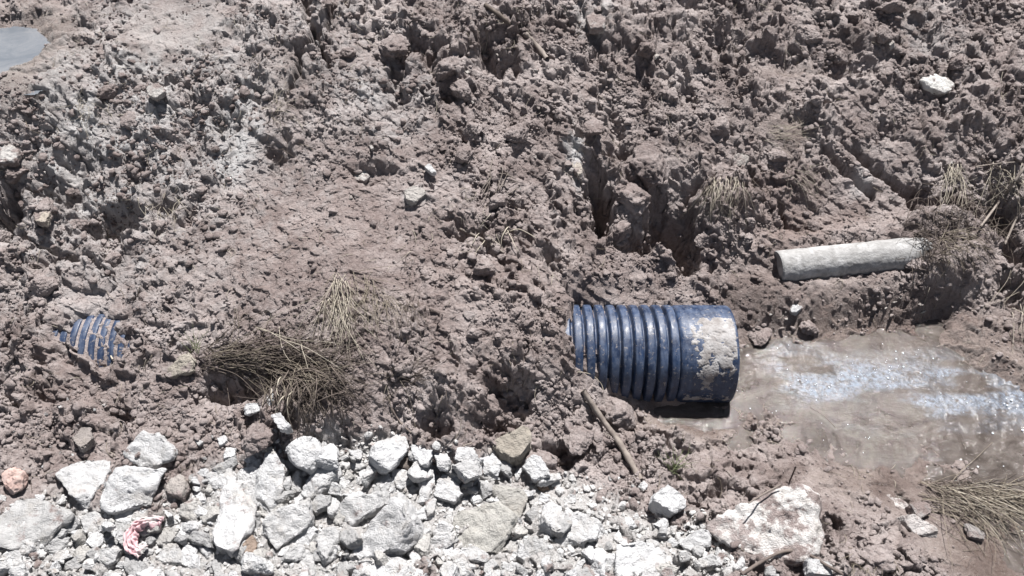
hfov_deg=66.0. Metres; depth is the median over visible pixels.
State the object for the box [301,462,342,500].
stone
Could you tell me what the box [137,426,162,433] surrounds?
mud clod
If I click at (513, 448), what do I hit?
stone
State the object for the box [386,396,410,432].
root
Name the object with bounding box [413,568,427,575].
stone chip
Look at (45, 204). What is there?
mud clod
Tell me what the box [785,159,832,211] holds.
dry grass wisp
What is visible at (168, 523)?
stone chip
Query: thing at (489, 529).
stone
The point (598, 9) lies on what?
mud clod
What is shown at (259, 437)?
mud clod
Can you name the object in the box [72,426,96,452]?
stone
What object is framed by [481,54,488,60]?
mud clod
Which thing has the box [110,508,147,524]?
stone
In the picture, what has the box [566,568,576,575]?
stone chip
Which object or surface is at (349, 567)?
stone chip
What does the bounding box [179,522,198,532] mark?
stone chip
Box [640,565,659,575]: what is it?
stone chip
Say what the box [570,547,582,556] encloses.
stone chip
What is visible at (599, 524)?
stone chip
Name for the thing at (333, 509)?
stone chip
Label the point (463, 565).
stone
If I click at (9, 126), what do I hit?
mud clod
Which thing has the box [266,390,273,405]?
stone
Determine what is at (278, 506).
stone chip
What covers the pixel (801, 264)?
concrete pipe
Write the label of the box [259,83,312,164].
dry grass wisp
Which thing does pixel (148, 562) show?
stone chip
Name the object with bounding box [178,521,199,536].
stone
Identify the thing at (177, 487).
stone
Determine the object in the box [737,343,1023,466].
foam
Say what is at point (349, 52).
mud clod
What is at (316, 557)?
stone chip
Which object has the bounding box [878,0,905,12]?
mud clod
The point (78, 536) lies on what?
stone chip
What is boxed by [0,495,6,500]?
stone
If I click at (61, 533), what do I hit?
stone chip
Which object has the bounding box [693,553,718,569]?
stone chip
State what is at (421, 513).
stone chip
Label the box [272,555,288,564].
stone
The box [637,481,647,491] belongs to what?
stone
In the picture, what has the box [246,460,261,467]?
stone chip
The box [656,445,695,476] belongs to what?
green sprout
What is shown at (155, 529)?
stone chip
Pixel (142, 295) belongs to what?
mud clod
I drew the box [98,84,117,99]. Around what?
mud clod
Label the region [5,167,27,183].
mud clod
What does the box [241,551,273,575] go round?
stone chip
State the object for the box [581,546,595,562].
stone chip
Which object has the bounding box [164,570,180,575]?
stone chip
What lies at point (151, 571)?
stone chip
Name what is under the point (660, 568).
stone chip
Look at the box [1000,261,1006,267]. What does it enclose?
mud clod
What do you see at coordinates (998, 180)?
hanging roots
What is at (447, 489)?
stone
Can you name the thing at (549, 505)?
stone chip
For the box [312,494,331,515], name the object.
stone
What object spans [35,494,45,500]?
stone
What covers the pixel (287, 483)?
stone chip
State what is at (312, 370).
clump
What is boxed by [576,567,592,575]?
stone chip
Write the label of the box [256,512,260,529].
stone chip
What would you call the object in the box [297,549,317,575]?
stone
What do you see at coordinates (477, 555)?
stone chip
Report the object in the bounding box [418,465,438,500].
stone
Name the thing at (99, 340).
corrugated pipe
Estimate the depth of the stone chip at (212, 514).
2.65 m
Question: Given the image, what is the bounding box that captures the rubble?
[4,425,726,575]
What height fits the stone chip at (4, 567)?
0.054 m
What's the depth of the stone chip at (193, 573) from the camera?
2.50 m
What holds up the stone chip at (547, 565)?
on the ground
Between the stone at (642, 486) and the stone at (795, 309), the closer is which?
the stone at (642, 486)
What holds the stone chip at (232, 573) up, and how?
on the ground
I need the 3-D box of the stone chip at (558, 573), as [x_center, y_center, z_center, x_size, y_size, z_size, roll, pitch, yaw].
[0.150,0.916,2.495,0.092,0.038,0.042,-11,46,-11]
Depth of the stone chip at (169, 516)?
2.67 m
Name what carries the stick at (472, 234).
on the ground
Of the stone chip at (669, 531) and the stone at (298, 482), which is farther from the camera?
the stone at (298, 482)
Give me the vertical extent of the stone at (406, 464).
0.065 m
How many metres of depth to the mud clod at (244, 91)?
3.40 m
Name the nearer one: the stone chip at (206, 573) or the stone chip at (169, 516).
the stone chip at (206, 573)
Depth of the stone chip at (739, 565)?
2.53 m
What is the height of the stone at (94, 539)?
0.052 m
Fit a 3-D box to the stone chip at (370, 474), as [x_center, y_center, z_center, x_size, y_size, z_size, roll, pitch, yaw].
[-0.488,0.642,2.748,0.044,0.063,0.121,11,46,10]
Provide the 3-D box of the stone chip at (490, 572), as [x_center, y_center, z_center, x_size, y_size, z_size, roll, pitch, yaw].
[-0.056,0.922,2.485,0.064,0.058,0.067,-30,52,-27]
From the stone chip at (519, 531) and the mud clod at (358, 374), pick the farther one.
the mud clod at (358, 374)
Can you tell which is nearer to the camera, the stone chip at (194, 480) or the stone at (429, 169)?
the stone chip at (194, 480)
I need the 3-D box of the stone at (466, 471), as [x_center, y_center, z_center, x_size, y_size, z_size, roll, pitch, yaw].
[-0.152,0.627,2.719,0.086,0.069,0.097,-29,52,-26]
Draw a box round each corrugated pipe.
[53,313,129,367]
[565,305,739,402]
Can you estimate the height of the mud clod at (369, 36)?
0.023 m
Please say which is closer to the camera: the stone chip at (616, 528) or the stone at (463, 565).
the stone at (463, 565)
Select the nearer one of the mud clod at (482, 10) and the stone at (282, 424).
the stone at (282, 424)
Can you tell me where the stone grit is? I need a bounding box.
[0,424,740,575]
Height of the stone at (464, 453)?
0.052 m
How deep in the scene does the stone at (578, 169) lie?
3.38 m
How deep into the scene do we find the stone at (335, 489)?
2.70 m
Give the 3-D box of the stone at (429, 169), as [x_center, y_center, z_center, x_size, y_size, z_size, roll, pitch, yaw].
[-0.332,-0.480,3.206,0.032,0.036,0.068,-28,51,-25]
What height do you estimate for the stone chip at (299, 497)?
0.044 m
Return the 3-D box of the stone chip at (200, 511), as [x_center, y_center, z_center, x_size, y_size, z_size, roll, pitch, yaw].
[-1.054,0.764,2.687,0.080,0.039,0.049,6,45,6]
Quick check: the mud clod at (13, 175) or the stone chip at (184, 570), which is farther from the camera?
the mud clod at (13, 175)
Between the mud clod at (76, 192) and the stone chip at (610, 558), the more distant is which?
the mud clod at (76, 192)
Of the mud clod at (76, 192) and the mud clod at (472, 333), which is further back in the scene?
the mud clod at (76, 192)
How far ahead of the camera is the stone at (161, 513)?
2.67 m
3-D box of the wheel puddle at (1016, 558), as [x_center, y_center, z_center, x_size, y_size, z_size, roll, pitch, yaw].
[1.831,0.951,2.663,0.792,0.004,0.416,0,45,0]
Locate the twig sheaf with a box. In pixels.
[471,158,534,261]
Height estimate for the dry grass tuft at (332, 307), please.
0.190 m
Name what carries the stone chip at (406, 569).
on the ground
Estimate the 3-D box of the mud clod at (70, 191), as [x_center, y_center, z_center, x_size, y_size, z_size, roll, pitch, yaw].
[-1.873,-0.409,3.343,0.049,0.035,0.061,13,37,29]
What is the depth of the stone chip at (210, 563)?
2.55 m
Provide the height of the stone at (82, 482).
0.076 m
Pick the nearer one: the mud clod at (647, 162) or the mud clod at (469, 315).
the mud clod at (469, 315)
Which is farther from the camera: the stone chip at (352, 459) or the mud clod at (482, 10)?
the mud clod at (482, 10)
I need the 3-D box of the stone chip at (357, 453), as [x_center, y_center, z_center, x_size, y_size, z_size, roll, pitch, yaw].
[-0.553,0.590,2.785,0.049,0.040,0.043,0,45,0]
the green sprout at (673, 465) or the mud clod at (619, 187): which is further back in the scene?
the mud clod at (619, 187)
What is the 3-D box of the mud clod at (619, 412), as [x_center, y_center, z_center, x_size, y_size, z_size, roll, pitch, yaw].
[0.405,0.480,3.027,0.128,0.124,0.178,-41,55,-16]
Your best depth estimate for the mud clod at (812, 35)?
3.73 m
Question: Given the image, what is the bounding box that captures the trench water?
[654,319,1023,511]
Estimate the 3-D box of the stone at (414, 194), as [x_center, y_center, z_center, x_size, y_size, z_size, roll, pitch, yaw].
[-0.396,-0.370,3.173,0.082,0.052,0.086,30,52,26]
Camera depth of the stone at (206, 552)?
2.59 m
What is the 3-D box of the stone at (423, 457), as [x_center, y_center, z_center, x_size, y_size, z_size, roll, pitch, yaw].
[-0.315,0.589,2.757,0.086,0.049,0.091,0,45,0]
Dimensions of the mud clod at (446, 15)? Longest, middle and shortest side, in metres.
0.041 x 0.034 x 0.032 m
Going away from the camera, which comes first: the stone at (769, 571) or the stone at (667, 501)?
the stone at (769, 571)
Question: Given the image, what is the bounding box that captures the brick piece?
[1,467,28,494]
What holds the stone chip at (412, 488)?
on the ground
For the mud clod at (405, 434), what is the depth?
2.79 m
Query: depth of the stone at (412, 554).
2.54 m
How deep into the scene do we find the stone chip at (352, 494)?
2.70 m
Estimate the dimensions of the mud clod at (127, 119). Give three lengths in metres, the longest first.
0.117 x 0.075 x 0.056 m
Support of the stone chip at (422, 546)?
on the ground
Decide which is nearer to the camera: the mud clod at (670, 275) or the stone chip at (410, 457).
the stone chip at (410, 457)
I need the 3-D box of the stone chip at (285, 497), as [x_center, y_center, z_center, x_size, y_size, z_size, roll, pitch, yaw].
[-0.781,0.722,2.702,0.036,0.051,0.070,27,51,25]
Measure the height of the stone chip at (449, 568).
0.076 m
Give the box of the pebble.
[887,40,894,49]
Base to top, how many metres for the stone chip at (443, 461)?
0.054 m
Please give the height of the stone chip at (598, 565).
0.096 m
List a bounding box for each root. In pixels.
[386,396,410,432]
[740,549,843,575]
[975,161,1017,167]
[979,166,1023,227]
[1003,208,1021,244]
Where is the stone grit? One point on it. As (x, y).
(47, 564)
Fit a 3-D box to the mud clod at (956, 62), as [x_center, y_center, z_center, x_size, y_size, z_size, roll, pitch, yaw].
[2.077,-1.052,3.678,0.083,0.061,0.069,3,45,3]
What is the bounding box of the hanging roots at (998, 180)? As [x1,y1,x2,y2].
[955,151,1023,354]
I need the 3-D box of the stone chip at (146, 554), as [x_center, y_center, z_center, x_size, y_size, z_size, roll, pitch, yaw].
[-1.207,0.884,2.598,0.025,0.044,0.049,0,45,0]
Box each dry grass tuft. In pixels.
[280,265,410,371]
[352,277,454,343]
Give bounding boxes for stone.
[0,144,22,168]
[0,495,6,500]
[0,498,74,551]
[33,210,52,226]
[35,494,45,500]
[44,534,70,553]
[55,460,111,509]
[64,516,80,533]
[64,555,83,570]
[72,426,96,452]
[80,511,100,534]
[86,532,103,547]
[97,548,121,566]
[100,465,166,514]
[104,537,117,544]
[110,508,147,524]
[110,522,128,532]
[123,430,177,468]
[123,554,147,575]
[146,83,166,101]
[152,510,166,521]
[155,543,182,564]
[157,232,166,243]
[165,352,196,378]
[165,474,191,501]
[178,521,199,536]
[181,544,198,554]
[190,562,207,568]
[193,439,203,446]
[199,545,213,557]
[205,468,237,489]
[212,477,257,557]
[217,435,227,446]
[223,447,236,459]
[237,465,258,489]
[242,535,257,551]
[243,455,257,464]
[244,403,260,416]
[246,492,259,508]
[253,452,288,513]
[262,497,314,550]
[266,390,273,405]
[271,412,293,433]
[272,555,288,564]
[285,436,323,474]
[289,526,318,545]
[290,471,304,496]
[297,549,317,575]
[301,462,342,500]
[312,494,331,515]
[316,526,340,565]
[326,481,342,495]
[339,490,389,526]
[350,460,366,471]
[350,493,424,561]
[352,557,407,575]
[354,171,369,182]
[358,469,365,485]
[368,433,408,474]
[390,469,412,490]
[397,456,412,470]
[404,185,425,205]
[406,548,421,559]
[410,444,433,467]
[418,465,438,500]
[425,164,436,175]
[430,530,456,552]
[433,474,463,504]
[444,548,465,557]
[449,475,461,483]
[452,459,482,483]
[452,501,517,553]
[453,557,473,575]
[455,446,478,462]
[482,452,501,475]
[492,425,531,466]
[492,484,527,517]
[500,562,518,571]
[522,454,550,482]
[523,536,550,554]
[537,486,549,491]
[550,481,561,486]
[562,494,575,503]
[565,511,599,545]
[572,162,582,179]
[586,12,606,33]
[613,540,672,574]
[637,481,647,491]
[648,485,685,517]
[678,529,711,552]
[713,549,726,567]
[721,565,747,571]
[731,153,748,166]
[764,566,778,575]
[789,304,802,315]
[803,558,834,575]
[887,494,907,508]
[897,514,937,537]
[905,501,930,518]
[919,74,954,96]
[962,523,984,541]
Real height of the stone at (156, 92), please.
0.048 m
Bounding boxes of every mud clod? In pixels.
[0,230,12,242]
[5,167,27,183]
[6,123,14,128]
[11,376,20,382]
[11,393,23,403]
[23,287,30,293]
[27,273,58,296]
[34,197,54,212]
[53,290,61,296]
[65,187,74,196]
[69,219,89,230]
[73,188,80,195]
[80,450,90,458]
[81,234,87,240]
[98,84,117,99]
[105,252,121,266]
[115,253,121,260]
[117,409,125,415]
[120,111,137,129]
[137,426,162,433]
[138,291,147,300]
[151,220,166,235]
[161,382,171,389]
[212,146,219,152]
[239,85,250,97]
[242,421,273,457]
[331,355,346,371]
[338,60,346,67]
[339,47,356,57]
[352,365,366,380]
[365,33,374,39]
[377,19,385,25]
[378,33,409,58]
[390,376,399,381]
[394,366,402,371]
[401,432,408,444]
[428,420,434,427]
[432,56,463,80]
[443,12,450,18]
[449,79,471,101]
[454,146,474,163]
[455,32,461,37]
[461,122,481,142]
[463,311,474,319]
[466,328,481,338]
[472,259,496,276]
[479,6,485,16]
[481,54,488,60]
[484,26,491,31]
[488,193,506,210]
[494,333,502,340]
[497,254,505,260]
[500,376,509,384]
[503,122,528,142]
[505,67,513,75]
[509,307,521,318]
[525,318,533,325]
[562,425,593,455]
[579,118,604,135]
[594,6,601,12]
[604,396,635,430]
[609,220,630,243]
[613,183,625,196]
[614,182,651,218]
[625,143,669,187]
[637,42,655,58]
[665,271,676,278]
[685,454,692,460]
[694,229,713,248]
[710,116,730,135]
[741,232,753,245]
[745,217,755,227]
[747,327,771,346]
[767,149,789,161]
[798,320,818,335]
[799,45,808,52]
[803,24,822,43]
[807,219,823,230]
[809,95,823,104]
[833,49,847,63]
[849,10,859,18]
[857,544,896,574]
[875,25,892,43]
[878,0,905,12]
[904,257,927,269]
[948,55,964,69]
[967,58,985,69]
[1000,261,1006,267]
[1005,193,1017,202]
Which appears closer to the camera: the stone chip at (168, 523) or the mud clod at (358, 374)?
the stone chip at (168, 523)
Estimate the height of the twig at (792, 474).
0.097 m
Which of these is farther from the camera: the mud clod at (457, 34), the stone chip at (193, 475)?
the mud clod at (457, 34)
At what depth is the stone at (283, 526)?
2.59 m
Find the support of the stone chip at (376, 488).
on the stone chip
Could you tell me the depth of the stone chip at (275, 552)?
2.56 m
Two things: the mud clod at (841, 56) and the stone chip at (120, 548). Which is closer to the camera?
the stone chip at (120, 548)
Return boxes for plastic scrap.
[123,515,163,557]
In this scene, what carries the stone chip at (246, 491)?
on the ground
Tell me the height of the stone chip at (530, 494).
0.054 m
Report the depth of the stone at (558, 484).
2.80 m
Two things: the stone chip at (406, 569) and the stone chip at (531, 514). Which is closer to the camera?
the stone chip at (406, 569)
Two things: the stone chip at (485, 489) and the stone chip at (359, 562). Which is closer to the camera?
the stone chip at (359, 562)
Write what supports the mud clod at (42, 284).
on the ground
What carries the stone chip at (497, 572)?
on the ground
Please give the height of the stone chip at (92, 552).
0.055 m
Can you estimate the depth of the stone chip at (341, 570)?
2.48 m
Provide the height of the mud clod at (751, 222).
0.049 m
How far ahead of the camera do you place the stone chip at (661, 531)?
2.64 m
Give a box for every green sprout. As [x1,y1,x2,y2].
[179,323,206,353]
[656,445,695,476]
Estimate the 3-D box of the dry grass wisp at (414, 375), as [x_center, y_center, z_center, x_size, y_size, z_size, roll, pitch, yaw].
[-0.397,0.338,2.833,0.470,0.245,0.268,13,46,13]
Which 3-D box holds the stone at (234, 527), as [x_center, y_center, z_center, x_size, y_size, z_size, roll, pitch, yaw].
[-0.926,0.771,2.662,0.154,0.101,0.297,0,45,0]
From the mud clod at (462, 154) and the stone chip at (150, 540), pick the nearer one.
the stone chip at (150, 540)
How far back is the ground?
3.32 m
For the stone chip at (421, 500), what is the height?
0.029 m
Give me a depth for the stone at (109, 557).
2.56 m
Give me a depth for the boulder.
2.60 m
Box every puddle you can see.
[0,26,50,94]
[994,513,1023,574]
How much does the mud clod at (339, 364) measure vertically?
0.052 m
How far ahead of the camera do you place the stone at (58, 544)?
2.61 m
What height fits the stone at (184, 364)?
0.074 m
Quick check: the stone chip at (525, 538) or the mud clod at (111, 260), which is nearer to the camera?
the stone chip at (525, 538)
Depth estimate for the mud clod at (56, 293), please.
3.07 m
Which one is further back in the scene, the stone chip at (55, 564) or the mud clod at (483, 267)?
the mud clod at (483, 267)
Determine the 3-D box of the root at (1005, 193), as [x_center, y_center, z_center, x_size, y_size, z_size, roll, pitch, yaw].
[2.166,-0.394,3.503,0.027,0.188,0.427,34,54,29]
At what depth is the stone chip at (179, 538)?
2.60 m
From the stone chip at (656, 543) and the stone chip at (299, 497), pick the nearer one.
the stone chip at (656, 543)
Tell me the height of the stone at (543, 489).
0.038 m
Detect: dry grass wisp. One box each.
[50,92,120,133]
[109,194,191,236]
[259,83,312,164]
[343,338,470,428]
[764,113,820,160]
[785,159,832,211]
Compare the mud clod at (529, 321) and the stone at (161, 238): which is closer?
the mud clod at (529, 321)
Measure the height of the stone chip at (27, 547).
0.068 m
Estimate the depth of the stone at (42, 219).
3.16 m
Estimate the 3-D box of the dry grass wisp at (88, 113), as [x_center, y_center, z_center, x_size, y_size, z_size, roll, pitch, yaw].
[-1.803,-0.730,3.344,0.244,0.150,0.166,-25,50,-23]
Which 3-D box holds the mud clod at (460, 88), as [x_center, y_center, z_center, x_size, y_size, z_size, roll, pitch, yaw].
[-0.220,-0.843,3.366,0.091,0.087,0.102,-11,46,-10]
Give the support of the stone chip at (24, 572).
on the ground
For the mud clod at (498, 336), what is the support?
on the ground
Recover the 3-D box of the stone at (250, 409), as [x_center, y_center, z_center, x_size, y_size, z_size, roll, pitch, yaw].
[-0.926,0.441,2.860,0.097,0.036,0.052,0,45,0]
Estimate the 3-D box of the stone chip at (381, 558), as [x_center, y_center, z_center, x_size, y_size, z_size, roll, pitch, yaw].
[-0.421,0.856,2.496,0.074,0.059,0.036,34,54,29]
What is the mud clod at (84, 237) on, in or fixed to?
on the ground
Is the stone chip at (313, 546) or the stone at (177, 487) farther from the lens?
the stone at (177, 487)
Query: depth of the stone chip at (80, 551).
2.60 m
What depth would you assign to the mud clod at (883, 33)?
3.69 m
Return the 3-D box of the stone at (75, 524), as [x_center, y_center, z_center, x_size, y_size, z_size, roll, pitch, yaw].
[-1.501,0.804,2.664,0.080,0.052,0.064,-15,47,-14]
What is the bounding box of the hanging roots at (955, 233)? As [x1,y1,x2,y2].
[888,163,1019,312]
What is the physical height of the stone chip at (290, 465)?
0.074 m
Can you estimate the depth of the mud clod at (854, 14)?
3.74 m
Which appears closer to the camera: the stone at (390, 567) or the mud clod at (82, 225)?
the stone at (390, 567)
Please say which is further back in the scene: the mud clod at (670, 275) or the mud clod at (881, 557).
the mud clod at (670, 275)
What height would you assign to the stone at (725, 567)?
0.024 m
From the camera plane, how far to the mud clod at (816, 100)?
3.57 m
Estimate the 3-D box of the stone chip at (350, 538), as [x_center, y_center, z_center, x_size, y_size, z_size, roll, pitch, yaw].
[-0.524,0.809,2.549,0.056,0.097,0.107,-32,53,-28]
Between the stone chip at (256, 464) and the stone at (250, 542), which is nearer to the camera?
the stone at (250, 542)
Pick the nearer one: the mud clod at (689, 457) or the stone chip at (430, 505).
the stone chip at (430, 505)
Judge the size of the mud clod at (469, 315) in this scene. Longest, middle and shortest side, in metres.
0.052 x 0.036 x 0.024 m
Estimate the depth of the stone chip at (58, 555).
2.58 m
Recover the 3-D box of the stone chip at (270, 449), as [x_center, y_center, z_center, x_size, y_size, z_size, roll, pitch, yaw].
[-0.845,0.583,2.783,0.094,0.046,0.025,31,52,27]
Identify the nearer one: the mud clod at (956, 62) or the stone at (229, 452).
the stone at (229, 452)
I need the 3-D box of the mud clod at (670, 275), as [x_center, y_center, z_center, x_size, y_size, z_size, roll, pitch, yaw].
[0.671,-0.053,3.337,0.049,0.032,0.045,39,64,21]
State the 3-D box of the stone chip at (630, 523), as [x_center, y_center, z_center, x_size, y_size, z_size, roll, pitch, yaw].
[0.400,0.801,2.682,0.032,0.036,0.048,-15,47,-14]
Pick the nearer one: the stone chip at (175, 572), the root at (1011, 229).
the stone chip at (175, 572)
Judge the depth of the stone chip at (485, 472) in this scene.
2.77 m
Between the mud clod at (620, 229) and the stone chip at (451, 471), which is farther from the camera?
the mud clod at (620, 229)
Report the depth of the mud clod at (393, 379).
2.82 m
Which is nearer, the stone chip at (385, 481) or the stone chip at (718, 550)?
the stone chip at (718, 550)
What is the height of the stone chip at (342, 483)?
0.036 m
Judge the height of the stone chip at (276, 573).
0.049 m
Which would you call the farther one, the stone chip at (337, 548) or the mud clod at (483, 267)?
the mud clod at (483, 267)
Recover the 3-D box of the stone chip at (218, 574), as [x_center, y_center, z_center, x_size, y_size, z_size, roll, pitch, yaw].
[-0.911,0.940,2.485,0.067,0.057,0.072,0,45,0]
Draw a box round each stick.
[459,228,504,253]
[483,3,519,33]
[523,32,549,59]
[581,389,642,479]
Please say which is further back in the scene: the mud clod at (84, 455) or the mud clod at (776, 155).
the mud clod at (776, 155)
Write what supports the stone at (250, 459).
on the ground
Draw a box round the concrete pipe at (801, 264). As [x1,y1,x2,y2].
[774,237,932,280]
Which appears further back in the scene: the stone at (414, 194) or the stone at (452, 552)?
the stone at (414, 194)
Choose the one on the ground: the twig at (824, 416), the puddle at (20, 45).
the puddle at (20, 45)
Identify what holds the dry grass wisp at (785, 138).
on the ground
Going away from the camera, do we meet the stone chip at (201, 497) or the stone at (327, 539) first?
the stone at (327, 539)
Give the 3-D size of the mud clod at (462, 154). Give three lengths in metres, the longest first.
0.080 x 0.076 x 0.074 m
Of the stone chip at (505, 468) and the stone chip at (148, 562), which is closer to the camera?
the stone chip at (148, 562)
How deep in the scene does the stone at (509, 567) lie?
2.50 m
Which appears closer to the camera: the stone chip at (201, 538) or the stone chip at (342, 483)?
the stone chip at (201, 538)
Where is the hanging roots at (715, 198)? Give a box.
[687,176,783,238]
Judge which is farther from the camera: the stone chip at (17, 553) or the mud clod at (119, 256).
the mud clod at (119, 256)
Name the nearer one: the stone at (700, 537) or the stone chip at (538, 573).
the stone chip at (538, 573)
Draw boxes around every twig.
[748,484,781,503]
[789,466,795,482]
[810,407,835,427]
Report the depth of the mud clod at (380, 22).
3.47 m
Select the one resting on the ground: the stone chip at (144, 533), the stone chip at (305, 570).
the stone chip at (144, 533)
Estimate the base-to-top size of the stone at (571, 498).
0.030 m
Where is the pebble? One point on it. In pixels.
(891, 44)
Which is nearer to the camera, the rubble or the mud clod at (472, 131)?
the rubble
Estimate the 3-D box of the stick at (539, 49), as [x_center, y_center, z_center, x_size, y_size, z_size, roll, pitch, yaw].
[0.113,-1.081,3.518,0.041,0.078,0.172,-28,51,-25]
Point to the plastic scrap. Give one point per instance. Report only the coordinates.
(130, 539)
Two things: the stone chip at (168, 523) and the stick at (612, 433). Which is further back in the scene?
the stick at (612, 433)
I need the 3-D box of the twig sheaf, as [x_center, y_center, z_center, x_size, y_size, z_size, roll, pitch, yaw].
[-0.035,-0.319,3.157,0.253,0.185,0.462,0,45,0]
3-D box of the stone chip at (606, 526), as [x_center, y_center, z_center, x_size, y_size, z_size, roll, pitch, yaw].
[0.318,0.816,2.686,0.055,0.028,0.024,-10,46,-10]
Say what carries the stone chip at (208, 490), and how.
on the ground
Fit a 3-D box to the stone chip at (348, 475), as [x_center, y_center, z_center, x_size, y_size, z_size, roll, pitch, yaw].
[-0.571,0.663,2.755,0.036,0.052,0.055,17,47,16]
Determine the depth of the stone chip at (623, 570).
2.50 m
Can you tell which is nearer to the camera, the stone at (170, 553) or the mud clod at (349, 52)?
the stone at (170, 553)
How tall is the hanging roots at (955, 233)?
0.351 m
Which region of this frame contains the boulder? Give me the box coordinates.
[705,482,823,566]
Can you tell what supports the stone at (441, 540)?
on the ground
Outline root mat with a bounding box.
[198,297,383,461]
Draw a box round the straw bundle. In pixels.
[918,452,1023,572]
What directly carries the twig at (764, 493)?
on the boulder
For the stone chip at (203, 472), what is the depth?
2.78 m
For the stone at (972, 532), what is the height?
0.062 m
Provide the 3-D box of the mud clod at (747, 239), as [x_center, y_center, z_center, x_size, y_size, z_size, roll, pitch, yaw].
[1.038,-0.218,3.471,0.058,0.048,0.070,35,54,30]
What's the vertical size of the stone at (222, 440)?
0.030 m
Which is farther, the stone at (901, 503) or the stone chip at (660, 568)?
the stone at (901, 503)
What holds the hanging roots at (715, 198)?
hanging from the ground
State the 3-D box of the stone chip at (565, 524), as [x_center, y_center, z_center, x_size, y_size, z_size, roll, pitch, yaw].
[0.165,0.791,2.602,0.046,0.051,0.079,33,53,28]
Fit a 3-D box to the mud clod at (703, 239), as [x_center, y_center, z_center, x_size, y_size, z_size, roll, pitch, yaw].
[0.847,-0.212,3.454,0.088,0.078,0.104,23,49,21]
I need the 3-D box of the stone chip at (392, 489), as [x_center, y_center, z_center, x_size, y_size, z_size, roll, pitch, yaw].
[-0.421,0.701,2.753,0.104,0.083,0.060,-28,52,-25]
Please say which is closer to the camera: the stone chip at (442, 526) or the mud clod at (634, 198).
the stone chip at (442, 526)
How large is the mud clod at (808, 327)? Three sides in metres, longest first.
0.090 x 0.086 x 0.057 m
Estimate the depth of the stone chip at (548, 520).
2.60 m
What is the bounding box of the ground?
[0,0,1023,575]
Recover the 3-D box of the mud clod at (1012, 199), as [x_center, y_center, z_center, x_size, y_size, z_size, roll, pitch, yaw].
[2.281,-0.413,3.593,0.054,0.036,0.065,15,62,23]
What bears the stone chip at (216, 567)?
on the ground
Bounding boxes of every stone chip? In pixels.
[0,561,9,575]
[3,550,29,558]
[3,555,25,575]
[17,556,28,575]
[19,539,36,554]
[48,560,61,573]
[51,551,73,561]
[57,528,67,537]
[68,571,81,575]
[71,529,86,545]
[72,545,91,562]
[80,569,89,575]
[85,546,99,558]
[101,521,115,531]
[106,544,123,552]
[115,528,124,545]
[115,561,123,568]
[136,566,164,575]
[139,555,155,566]
[140,528,149,536]
[142,547,148,556]
[145,524,161,533]
[145,535,156,545]
[155,528,179,546]
[163,510,173,519]
[163,518,177,526]
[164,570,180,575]
[165,570,179,575]
[174,533,187,545]
[179,497,202,521]
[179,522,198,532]
[180,567,190,573]
[181,554,200,570]
[187,531,215,548]
[189,473,197,483]
[191,477,199,484]
[191,568,199,575]
[194,491,206,503]
[194,505,207,517]
[197,468,208,476]
[199,506,219,524]
[203,570,210,575]
[204,484,213,495]
[205,559,217,567]
[211,562,221,572]
[212,455,237,473]
[214,573,231,575]
[228,570,237,575]
[232,538,246,564]
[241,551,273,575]
[244,489,259,500]
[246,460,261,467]
[253,547,267,558]
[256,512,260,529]
[264,446,280,458]
[270,548,280,555]
[271,504,287,511]
[271,571,285,575]
[274,490,294,503]
[277,544,290,555]
[281,544,305,562]
[283,476,291,490]
[284,459,295,472]
[294,493,304,503]
[299,566,310,575]
[309,541,316,553]
[313,550,321,561]
[315,443,339,470]
[327,497,339,520]
[331,545,340,560]
[334,510,344,525]
[336,562,348,575]
[339,476,351,489]
[339,526,362,549]
[342,560,354,574]
[343,491,363,496]
[344,470,354,480]
[346,452,355,462]
[348,559,371,565]
[349,449,362,460]
[359,569,370,575]
[361,462,379,487]
[372,472,391,490]
[372,483,380,492]
[374,550,388,565]
[386,554,406,560]
[387,476,396,493]
[394,564,413,575]
[407,461,432,482]
[407,560,415,565]
[408,450,415,462]
[409,483,416,492]
[413,533,430,556]
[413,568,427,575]
[416,506,432,520]
[417,496,425,505]
[424,528,430,533]
[425,497,436,517]
[433,521,453,535]
[434,453,450,471]
[434,557,443,566]
[438,561,459,575]
[442,544,452,552]
[445,464,456,476]
[461,481,473,488]
[461,546,491,563]
[467,486,479,494]
[469,494,482,505]
[477,480,492,499]
[481,465,494,477]
[484,559,499,574]
[484,568,496,575]
[494,570,500,575]
[500,460,511,478]
[500,570,508,575]
[510,524,527,538]
[514,468,521,481]
[515,564,527,575]
[516,542,533,564]
[522,535,528,542]
[524,490,535,498]
[524,506,538,522]
[535,568,548,575]
[536,473,560,486]
[538,492,549,502]
[538,510,565,537]
[539,501,561,521]
[540,505,556,518]
[540,557,554,574]
[550,570,563,575]
[551,519,571,538]
[553,534,568,546]
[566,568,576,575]
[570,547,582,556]
[574,558,585,569]
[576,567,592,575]
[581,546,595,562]
[583,548,606,575]
[592,518,604,538]
[603,524,612,529]
[604,540,612,550]
[605,565,610,571]
[606,553,615,569]
[608,525,619,530]
[613,530,622,542]
[615,565,633,575]
[624,517,636,529]
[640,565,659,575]
[646,539,659,547]
[653,518,668,528]
[655,563,679,575]
[657,526,666,536]
[658,528,672,538]
[660,567,674,575]
[666,538,679,547]
[670,525,677,535]
[679,551,691,562]
[691,545,703,559]
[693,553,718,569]
[715,547,722,555]
[732,556,745,570]
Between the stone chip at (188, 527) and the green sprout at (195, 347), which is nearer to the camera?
the stone chip at (188, 527)

